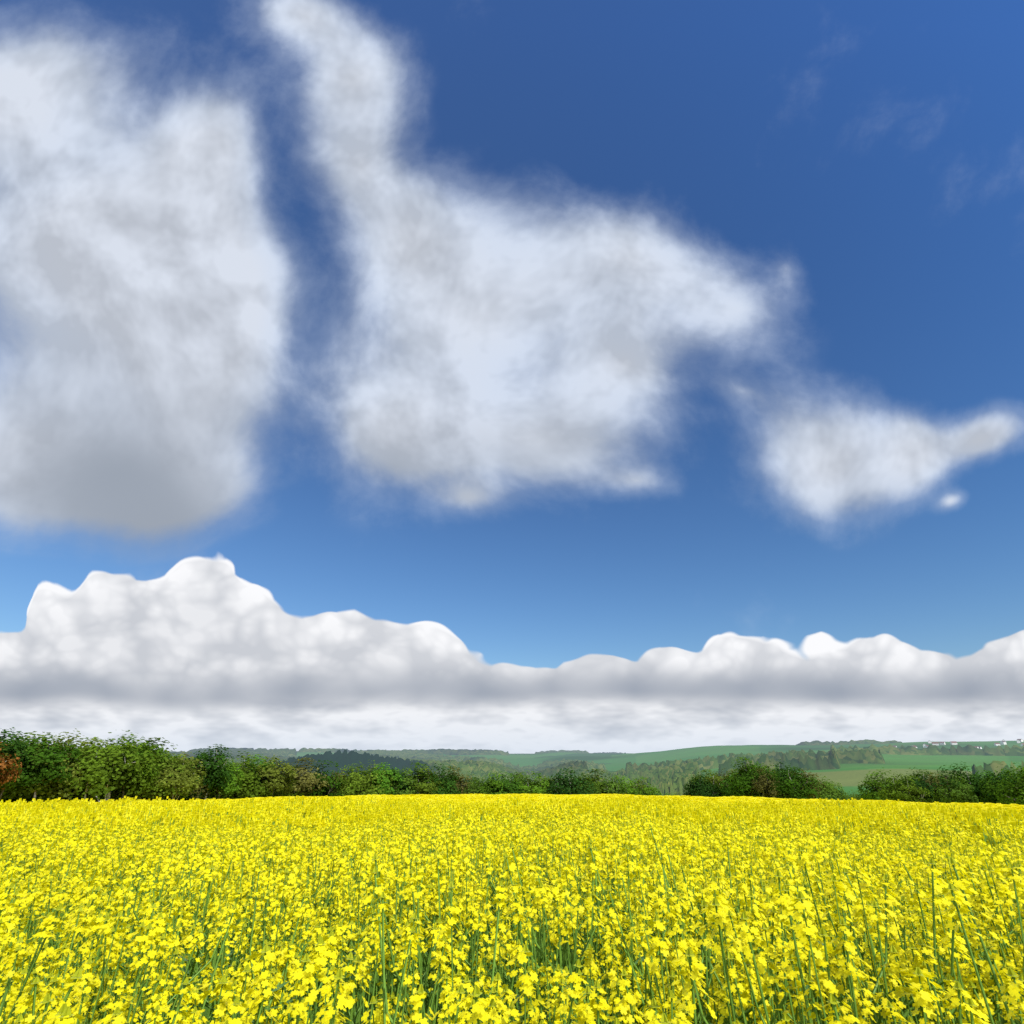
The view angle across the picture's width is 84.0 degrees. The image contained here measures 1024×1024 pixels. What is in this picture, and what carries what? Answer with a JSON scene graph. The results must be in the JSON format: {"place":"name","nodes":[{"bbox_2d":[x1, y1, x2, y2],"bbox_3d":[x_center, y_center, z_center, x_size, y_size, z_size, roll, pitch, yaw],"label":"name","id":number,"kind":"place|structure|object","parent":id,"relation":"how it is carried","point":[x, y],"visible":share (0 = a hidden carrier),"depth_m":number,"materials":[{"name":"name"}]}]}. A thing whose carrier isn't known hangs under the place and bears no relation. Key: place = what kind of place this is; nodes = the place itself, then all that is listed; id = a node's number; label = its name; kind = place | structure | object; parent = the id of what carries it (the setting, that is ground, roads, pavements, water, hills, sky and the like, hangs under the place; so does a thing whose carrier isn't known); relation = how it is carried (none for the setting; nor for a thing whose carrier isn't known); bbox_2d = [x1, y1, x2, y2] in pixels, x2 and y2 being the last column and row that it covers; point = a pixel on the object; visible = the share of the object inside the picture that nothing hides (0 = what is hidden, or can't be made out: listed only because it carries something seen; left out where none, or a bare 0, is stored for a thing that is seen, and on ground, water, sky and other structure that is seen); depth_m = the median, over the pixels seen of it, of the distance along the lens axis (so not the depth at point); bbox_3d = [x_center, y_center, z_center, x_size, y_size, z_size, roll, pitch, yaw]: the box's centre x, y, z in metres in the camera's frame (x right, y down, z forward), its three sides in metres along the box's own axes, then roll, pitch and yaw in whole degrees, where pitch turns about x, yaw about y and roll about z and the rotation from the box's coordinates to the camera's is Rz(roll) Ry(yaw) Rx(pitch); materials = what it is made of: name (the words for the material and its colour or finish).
{"place":"outdoors","nodes":[
{"label":"outdoors","id":0,"kind":"place"},
{"bbox_2d":[0,0,1023,753],"label":"sky","id":1,"kind":"structure","parent":0,"point":[512,376],"materials":[{"name":"blue"}]},
{"bbox_2d":[166,739,1023,795],"bbox_3d":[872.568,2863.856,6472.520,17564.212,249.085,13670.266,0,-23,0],"label":"forest canopy","id":2,"kind":"object","parent":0,"point":[668,777],"visible":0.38,"depth_m":1013.43,"materials":[{"name":"green plant"}]},
{"bbox_2d":[296,740,1023,798],"bbox_3d":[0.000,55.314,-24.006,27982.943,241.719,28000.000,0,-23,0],"label":"hills","id":3,"kind":"structure","parent":0,"point":[849,777],"depth_m":1800.31,"materials":[{"name":"green plant"}]},
{"bbox_2d":[0,756,11,782],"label":"tree","id":4,"kind":"object","parent":3,"relation":"on","point":[4,765],"visible":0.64,"depth_m":153.42,"materials":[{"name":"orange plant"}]},
{"bbox_2d":[0,742,21,789],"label":"tree","id":5,"kind":"object","parent":3,"relation":"on","point":[11,772],"visible":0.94,"depth_m":153.43,"materials":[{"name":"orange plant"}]},
{"bbox_2d":[0,737,33,802],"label":"tree","id":6,"kind":"object","parent":3,"relation":"on","point":[5,791],"visible":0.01,"depth_m":169.68,"materials":[{"name":"green plant"}]},
{"bbox_2d":[0,727,34,785],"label":"tree","id":7,"kind":"object","parent":3,"relation":"on","point":[22,745],"visible":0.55,"depth_m":160.31,"materials":[{"name":"green plant"}]},
{"bbox_2d":[0,738,44,799],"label":"tree","id":8,"kind":"object","parent":3,"relation":"on","point":[5,785],"visible":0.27,"depth_m":159.78,"materials":[{"name":"green plant"}]},
{"bbox_2d":[6,735,46,801],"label":"tree","id":9,"kind":"object","parent":3,"relation":"on","point":[14,739],"visible":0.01,"depth_m":179.55,"materials":[{"name":"green plant"}]},
{"bbox_2d":[0,731,85,802],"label":"tree","id":10,"kind":"object","parent":3,"relation":"on","point":[13,793],"visible":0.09,"depth_m":164.07,"materials":[{"name":"green plant"}]},
{"bbox_2d":[3,738,82,802],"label":"tree","id":11,"kind":"object","parent":3,"relation":"on","point":[29,800],"visible":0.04,"depth_m":170.14,"materials":[{"name":"green plant"}]},
{"bbox_2d":[9,734,82,801],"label":"tree","id":12,"kind":"object","parent":3,"relation":"on","point":[55,756],"visible":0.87,"depth_m":163.01,"materials":[{"name":"green plant"}]},
{"bbox_2d":[12,728,102,800],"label":"tree","id":13,"kind":"object","parent":3,"relation":"on","point":[62,793],"visible":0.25,"depth_m":167.58,"materials":[{"name":"green plant"}]},
{"bbox_2d":[13,734,105,799],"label":"tree","id":14,"kind":"object","parent":3,"relation":"on","point":[75,746],"visible":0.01,"depth_m":190.51,"materials":[{"name":"green plant"}]},
{"bbox_2d":[62,738,112,800],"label":"tree","id":15,"kind":"object","parent":3,"relation":"on","point":[84,742],"visible":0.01,"depth_m":183.47,"materials":[{"name":"green plant"}]},
{"bbox_2d":[61,743,120,798],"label":"tree","id":16,"kind":"object","parent":3,"relation":"on","point":[98,763],"visible":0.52,"depth_m":170.03,"materials":[{"name":"green plant"}]},
{"bbox_2d":[78,737,111,801],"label":"tree","id":17,"kind":"object","parent":3,"relation":"on","point":[96,744],"visible":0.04,"depth_m":189.93,"materials":[{"name":"green plant"}]},
{"bbox_2d":[57,730,162,801],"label":"tree","id":18,"kind":"object","parent":3,"relation":"on","point":[115,772],"visible":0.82,"depth_m":174.64,"materials":[{"name":"green plant"}]},
{"bbox_2d":[96,741,126,801],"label":"tree","id":19,"kind":"object","parent":3,"relation":"on","point":[112,791],"depth_m":188.36,"materials":[{"name":"green plant"}]},
{"bbox_2d":[87,756,144,800],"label":"tree","id":20,"kind":"object","parent":3,"relation":"on","point":[114,798],"depth_m":190.97,"materials":[{"name":"green plant"}]},
{"bbox_2d":[103,735,166,798],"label":"tree","id":21,"kind":"object","parent":3,"relation":"on","point":[160,750],"visible":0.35,"depth_m":182.67,"materials":[{"name":"green plant"}]},
{"bbox_2d":[125,737,180,798],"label":"tree","id":22,"kind":"object","parent":3,"relation":"on","point":[151,740],"visible":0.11,"depth_m":199.27,"materials":[{"name":"green plant"}]},
{"bbox_2d":[135,754,175,800],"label":"tree","id":23,"kind":"object","parent":3,"relation":"on","point":[168,756],"visible":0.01,"depth_m":200.13,"materials":[{"name":"green plant"}]},
{"bbox_2d":[116,745,195,800],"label":"tree","id":24,"kind":"object","parent":3,"relation":"on","point":[161,790],"visible":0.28,"depth_m":188.34,"materials":[{"name":"green plant"}]},
{"bbox_2d":[140,751,206,799],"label":"tree","id":25,"kind":"object","parent":3,"relation":"on","point":[174,781],"visible":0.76,"depth_m":188.13,"materials":[{"name":"green plant"}]},
{"bbox_2d":[143,755,211,800],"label":"tree","id":26,"kind":"object","parent":3,"relation":"on","point":[199,792],"visible":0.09,"depth_m":204.79,"materials":[{"name":"green plant"}]},
{"bbox_2d":[175,757,208,800],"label":"tree","id":27,"kind":"object","parent":3,"relation":"on","point":[203,783],"visible":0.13,"depth_m":204.69,"materials":[{"name":"green plant"}]},
{"bbox_2d":[190,744,234,799],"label":"tree","id":28,"kind":"object","parent":3,"relation":"on","point":[215,771],"visible":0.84,"depth_m":208.55,"materials":[{"name":"green plant"}]},
{"bbox_2d":[202,758,243,798],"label":"tree","id":29,"kind":"object","parent":3,"relation":"on","point":[232,787],"visible":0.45,"depth_m":213.27,"materials":[{"name":"green plant"}]},
{"bbox_2d":[207,751,274,798],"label":"tree","id":30,"kind":"object","parent":3,"relation":"on","point":[247,789],"visible":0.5,"depth_m":229.05,"materials":[{"name":"green plant"}]},
{"bbox_2d":[239,754,281,793],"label":"tree","id":31,"kind":"object","parent":3,"relation":"on","point":[257,764],"visible":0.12,"depth_m":242.07,"materials":[{"name":"green plant"}]},
{"bbox_2d":[256,756,297,796],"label":"tree","id":32,"kind":"object","parent":3,"relation":"on","point":[278,782],"visible":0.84,"depth_m":236.38,"materials":[{"name":"green plant"}]},
{"bbox_2d":[266,765,309,796],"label":"tree","id":33,"kind":"object","parent":3,"relation":"on","point":[290,794],"visible":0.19,"depth_m":249.26,"materials":[{"name":"green plant"}]},
{"bbox_2d":[282,757,328,795],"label":"tree","id":34,"kind":"object","parent":3,"relation":"on","point":[305,782],"visible":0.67,"depth_m":253.76,"materials":[{"name":"green plant"}]},
{"bbox_2d":[304,760,345,796],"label":"tree","id":35,"kind":"object","parent":3,"relation":"on","point":[334,784],"visible":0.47,"depth_m":259.89,"materials":[{"name":"green plant"}]},
{"bbox_2d":[322,768,352,794],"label":"tree","id":36,"kind":"object","parent":3,"relation":"on","point":[339,774],"visible":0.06,"depth_m":267.78,"materials":[{"name":"green plant"}]},
{"bbox_2d":[330,761,370,795],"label":"tree","id":37,"kind":"object","parent":3,"relation":"on","point":[352,783],"visible":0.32,"depth_m":263.46,"materials":[{"name":"green plant"}]},
{"bbox_2d":[338,760,396,795],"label":"tree","id":38,"kind":"object","parent":3,"relation":"on","point":[363,782],"visible":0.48,"depth_m":261.72,"materials":[{"name":"green plant"}]},
{"bbox_2d":[366,762,401,794],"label":"tree","id":39,"kind":"object","parent":3,"relation":"on","point":[385,786],"visible":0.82,"depth_m":262.27,"materials":[{"name":"green plant"}]},
{"bbox_2d":[388,770,409,794],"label":"tree","id":40,"kind":"object","parent":3,"relation":"on","point":[400,783],"visible":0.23,"depth_m":266.74,"materials":[{"name":"green plant"}]},
{"bbox_2d":[390,768,421,794],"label":"tree","id":41,"kind":"object","parent":3,"relation":"on","point":[407,780],"visible":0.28,"depth_m":268.02,"materials":[{"name":"green plant"}]},
{"bbox_2d":[399,762,435,789],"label":"tree","id":42,"kind":"object","parent":3,"relation":"on","point":[418,772],"visible":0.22,"depth_m":278.46,"materials":[{"name":"green plant"}]},
{"bbox_2d":[410,766,445,793],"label":"tree","id":43,"kind":"object","parent":3,"relation":"on","point":[428,787],"visible":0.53,"depth_m":268.34,"materials":[{"name":"green plant"}]},
{"bbox_2d":[417,763,461,794],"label":"tree","id":44,"kind":"object","parent":3,"relation":"on","point":[449,781],"visible":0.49,"depth_m":272.54,"materials":[{"name":"green plant"}]},
{"bbox_2d":[444,766,469,793],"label":"tree","id":45,"kind":"object","parent":3,"relation":"on","point":[461,785],"visible":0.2,"depth_m":290.35,"materials":[{"name":"green plant"}]},
{"bbox_2d":[454,774,477,792],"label":"tree","id":46,"kind":"object","parent":3,"relation":"on","point":[462,788],"visible":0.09,"depth_m":289.15,"materials":[{"name":"green plant"}]},
{"bbox_2d":[460,771,484,786],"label":"tree","id":47,"kind":"object","parent":3,"relation":"on","point":[476,780],"visible":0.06,"depth_m":303.52,"materials":[{"name":"green plant"}]},
{"bbox_2d":[463,776,488,793],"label":"bush","id":48,"kind":"object","parent":3,"relation":"on","point":[470,791],"visible":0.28,"depth_m":278.60,"materials":[{"name":"green plant"}]},
{"bbox_2d":[475,772,511,794],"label":"bush","id":49,"kind":"object","parent":3,"relation":"on","point":[491,783],"visible":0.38,"depth_m":278.56,"materials":[{"name":"green plant"}]},
{"bbox_2d":[484,771,527,793],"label":"bush","id":50,"kind":"object","parent":3,"relation":"on","point":[513,789],"visible":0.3,"depth_m":279.68,"materials":[{"name":"green plant"}]},
{"bbox_2d":[0,841,1015,1023],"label":"rapeseed understorey","id":51,"kind":"object","parent":3,"relation":"on","point":[371,991],"depth_m":3.02,"materials":[{"name":"green plant"}]},
{"bbox_2d":[0,805,1023,1001],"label":"rapeseed plants","id":52,"kind":"object","parent":3,"relation":"on","point":[25,855],"visible":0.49,"depth_m":4.50,"materials":[{"name":"yellow plant"}]},
{"bbox_2d":[0,824,1023,1023],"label":"rapeseed flowers","id":53,"kind":"object","parent":3,"relation":"on","point":[758,927],"visible":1,"depth_m":1.66,"materials":[{"name":"yellow plant"}]},
{"bbox_2d":[0,795,1023,855],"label":"rapeseed plants","id":54,"kind":"object","parent":3,"relation":"on","point":[318,812],"visible":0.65,"depth_m":9.34,"materials":[{"name":"yellow plant"}]},
{"bbox_2d":[10,793,1023,811],"bbox_3d":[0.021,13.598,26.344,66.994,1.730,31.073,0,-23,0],"label":"rapeseed field","id":55,"kind":"structure","parent":3,"relation":"on","point":[534,798],"depth_m":25.50,"materials":[{"name":"yellow plant"}]},
{"bbox_2d":[509,772,532,785],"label":"bush","id":56,"kind":"object","parent":3,"relation":"on","point":[518,778],"visible":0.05,"depth_m":297.29,"materials":[{"name":"green plant"}]},
{"bbox_2d":[512,769,548,793],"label":"bush","id":57,"kind":"object","parent":3,"relation":"on","point":[535,788],"visible":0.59,"depth_m":282.14,"materials":[{"name":"green plant"}]},
{"bbox_2d":[537,776,556,793],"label":"bush","id":58,"kind":"object","parent":3,"relation":"on","point":[545,780],"visible":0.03,"depth_m":295.58,"materials":[{"name":"green plant"}]},
{"bbox_2d":[542,774,571,793],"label":"bush","id":59,"kind":"object","parent":3,"relation":"on","point":[546,789],"visible":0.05,"depth_m":289.64,"materials":[{"name":"green plant"}]},
{"bbox_2d":[545,767,599,794],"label":"bush","id":60,"kind":"object","parent":3,"relation":"on","point":[562,788],"visible":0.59,"depth_m":281.52,"materials":[{"name":"green plant"}]},
{"bbox_2d":[565,773,601,794],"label":"bush","id":61,"kind":"object","parent":3,"relation":"on","point":[596,791],"visible":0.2,"depth_m":282.37,"materials":[{"name":"green plant"}]},
{"bbox_2d":[579,768,616,793],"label":"bush","id":62,"kind":"object","parent":3,"relation":"on","point":[597,780],"visible":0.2,"depth_m":301.62,"materials":[{"name":"green plant"}]},
{"bbox_2d":[599,774,626,793],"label":"bush","id":63,"kind":"object","parent":3,"relation":"on","point":[613,789],"visible":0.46,"depth_m":292.23,"materials":[{"name":"green plant"}]},
{"bbox_2d":[606,774,641,793],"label":"bush","id":64,"kind":"object","parent":3,"relation":"on","point":[625,782],"visible":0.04,"depth_m":313.46,"materials":[{"name":"green plant"}]},
{"bbox_2d":[618,784,631,793],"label":"bush","id":65,"kind":"object","parent":3,"relation":"on","point":[625,788],"visible":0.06,"depth_m":287.11,"materials":[{"name":"green plant"}]},
{"bbox_2d":[627,780,649,788],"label":"bush","id":66,"kind":"object","parent":3,"relation":"on","point":[637,785],"visible":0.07,"depth_m":315.38,"materials":[{"name":"green plant"}]},
{"bbox_2d":[622,776,661,795],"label":"bush","id":67,"kind":"object","parent":3,"relation":"on","point":[639,791],"visible":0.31,"depth_m":282.68,"materials":[{"name":"green plant"}]},
{"bbox_2d":[682,774,721,796],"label":"bush","id":68,"kind":"object","parent":3,"relation":"on","point":[699,787],"visible":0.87,"depth_m":219.28,"materials":[{"name":"green plant"}]},
{"bbox_2d":[691,769,717,785],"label":"bush","id":69,"kind":"object","parent":3,"relation":"on","point":[703,771],"visible":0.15,"depth_m":255.49,"materials":[{"name":"green plant"}]},
{"bbox_2d":[704,772,728,796],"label":"bush","id":70,"kind":"object","parent":3,"relation":"on","point":[717,782],"visible":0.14,"depth_m":228.51,"materials":[{"name":"green plant"}]},
{"bbox_2d":[704,768,731,785],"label":"bush","id":71,"kind":"object","parent":3,"relation":"on","point":[721,780],"visible":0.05,"depth_m":247.58,"materials":[{"name":"green plant"}]},
{"bbox_2d":[719,775,744,796],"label":"bush","id":72,"kind":"object","parent":3,"relation":"on","point":[724,788],"visible":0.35,"depth_m":216.52,"materials":[{"name":"green plant"}]},
{"bbox_2d":[722,757,766,794],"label":"bush","id":73,"kind":"object","parent":3,"relation":"on","point":[741,770],"visible":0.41,"depth_m":216.32,"materials":[{"name":"green plant"}]},
{"bbox_2d":[726,761,783,796],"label":"bush","id":74,"kind":"object","parent":3,"relation":"on","point":[742,786],"visible":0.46,"depth_m":206.44,"materials":[{"name":"green plant"}]},
{"bbox_2d":[748,767,787,798],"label":"bush","id":75,"kind":"object","parent":3,"relation":"on","point":[763,786],"visible":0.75,"depth_m":201.14,"materials":[{"name":"green plant"}]},
{"bbox_2d":[763,759,803,798],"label":"bush","id":76,"kind":"object","parent":3,"relation":"on","point":[782,772],"visible":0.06,"depth_m":211.76,"materials":[{"name":"green plant"}]},
{"bbox_2d":[769,765,818,798],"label":"bush","id":77,"kind":"object","parent":3,"relation":"on","point":[793,790],"visible":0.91,"depth_m":196.62,"materials":[{"name":"green plant"}]},
{"bbox_2d":[784,769,824,798],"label":"bush","id":78,"kind":"object","parent":3,"relation":"on","point":[808,773],"visible":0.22,"depth_m":199.93,"materials":[{"name":"green plant"}]},
{"bbox_2d":[811,776,848,800],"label":"bush","id":79,"kind":"object","parent":3,"relation":"on","point":[829,793],"visible":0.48,"depth_m":197.18,"materials":[{"name":"green plant"}]},
{"bbox_2d":[840,789,864,799],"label":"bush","id":80,"kind":"object","parent":3,"relation":"on","point":[856,796],"visible":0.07,"depth_m":210.95,"materials":[{"name":"green plant"}]},
{"bbox_2d":[857,767,908,799],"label":"bush","id":81,"kind":"object","parent":3,"relation":"on","point":[874,786],"visible":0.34,"depth_m":192.51,"materials":[{"name":"green plant"}]},
{"bbox_2d":[886,773,913,781],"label":"bush","id":82,"kind":"object","parent":3,"relation":"on","point":[897,777],"visible":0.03,"depth_m":211.70,"materials":[{"name":"green plant"}]},
{"bbox_2d":[877,777,925,801],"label":"bush","id":83,"kind":"object","parent":3,"relation":"on","point":[892,795],"visible":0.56,"depth_m":178.90,"materials":[{"name":"green plant"}]},
{"bbox_2d":[892,774,933,802],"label":"bush","id":84,"kind":"object","parent":3,"relation":"on","point":[921,791],"visible":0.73,"depth_m":175.10,"materials":[{"name":"green plant"}]},
{"bbox_2d":[900,768,933,784],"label":"bush","id":85,"kind":"object","parent":3,"relation":"on","point":[917,774],"visible":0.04,"depth_m":198.61,"materials":[{"name":"green plant"}]},
{"bbox_2d":[899,771,949,802],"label":"bush","id":86,"kind":"object","parent":3,"relation":"on","point":[924,784],"visible":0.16,"depth_m":180.27,"materials":[{"name":"green plant"}]},
{"bbox_2d":[921,772,952,802],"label":"bush","id":87,"kind":"object","parent":3,"relation":"on","point":[931,781],"visible":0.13,"depth_m":182.04,"materials":[{"name":"green plant"}]},
{"bbox_2d":[927,770,954,779],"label":"bush","id":88,"kind":"object","parent":3,"relation":"on","point":[943,771],"depth_m":199.55,"materials":[{"name":"green plant"}]},
{"bbox_2d":[930,773,978,802],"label":"bush","id":89,"kind":"object","parent":3,"relation":"on","point":[947,794],"visible":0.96,"depth_m":163.52,"materials":[{"name":"green plant"}]},
{"bbox_2d":[932,763,991,802],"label":"bush","id":90,"kind":"object","parent":3,"relation":"on","point":[959,772],"visible":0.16,"depth_m":179.83,"materials":[{"name":"green plant"}]},
{"bbox_2d":[949,766,1002,802],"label":"bush","id":91,"kind":"object","parent":3,"relation":"on","point":[976,792],"visible":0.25,"depth_m":171.69,"materials":[{"name":"green plant"}]},
{"bbox_2d":[960,771,996,802],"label":"bush","id":92,"kind":"object","parent":3,"relation":"on","point":[980,801],"visible":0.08,"depth_m":173.17,"materials":[{"name":"green plant"}]},
{"bbox_2d":[978,768,1021,803],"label":"bush","id":93,"kind":"object","parent":3,"relation":"on","point":[989,787],"visible":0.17,"depth_m":164.30,"materials":[{"name":"green plant"}]},
{"bbox_2d":[982,763,1023,803],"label":"bush","id":94,"kind":"object","parent":3,"relation":"on","point":[996,784],"visible":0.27,"depth_m":162.51,"materials":[{"name":"green plant"}]},
{"bbox_2d":[994,765,1023,804],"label":"bush","id":95,"kind":"object","parent":3,"relation":"on","point":[1016,790],"visible":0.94,"depth_m":142.94,"materials":[{"name":"green plant"}]}
]}

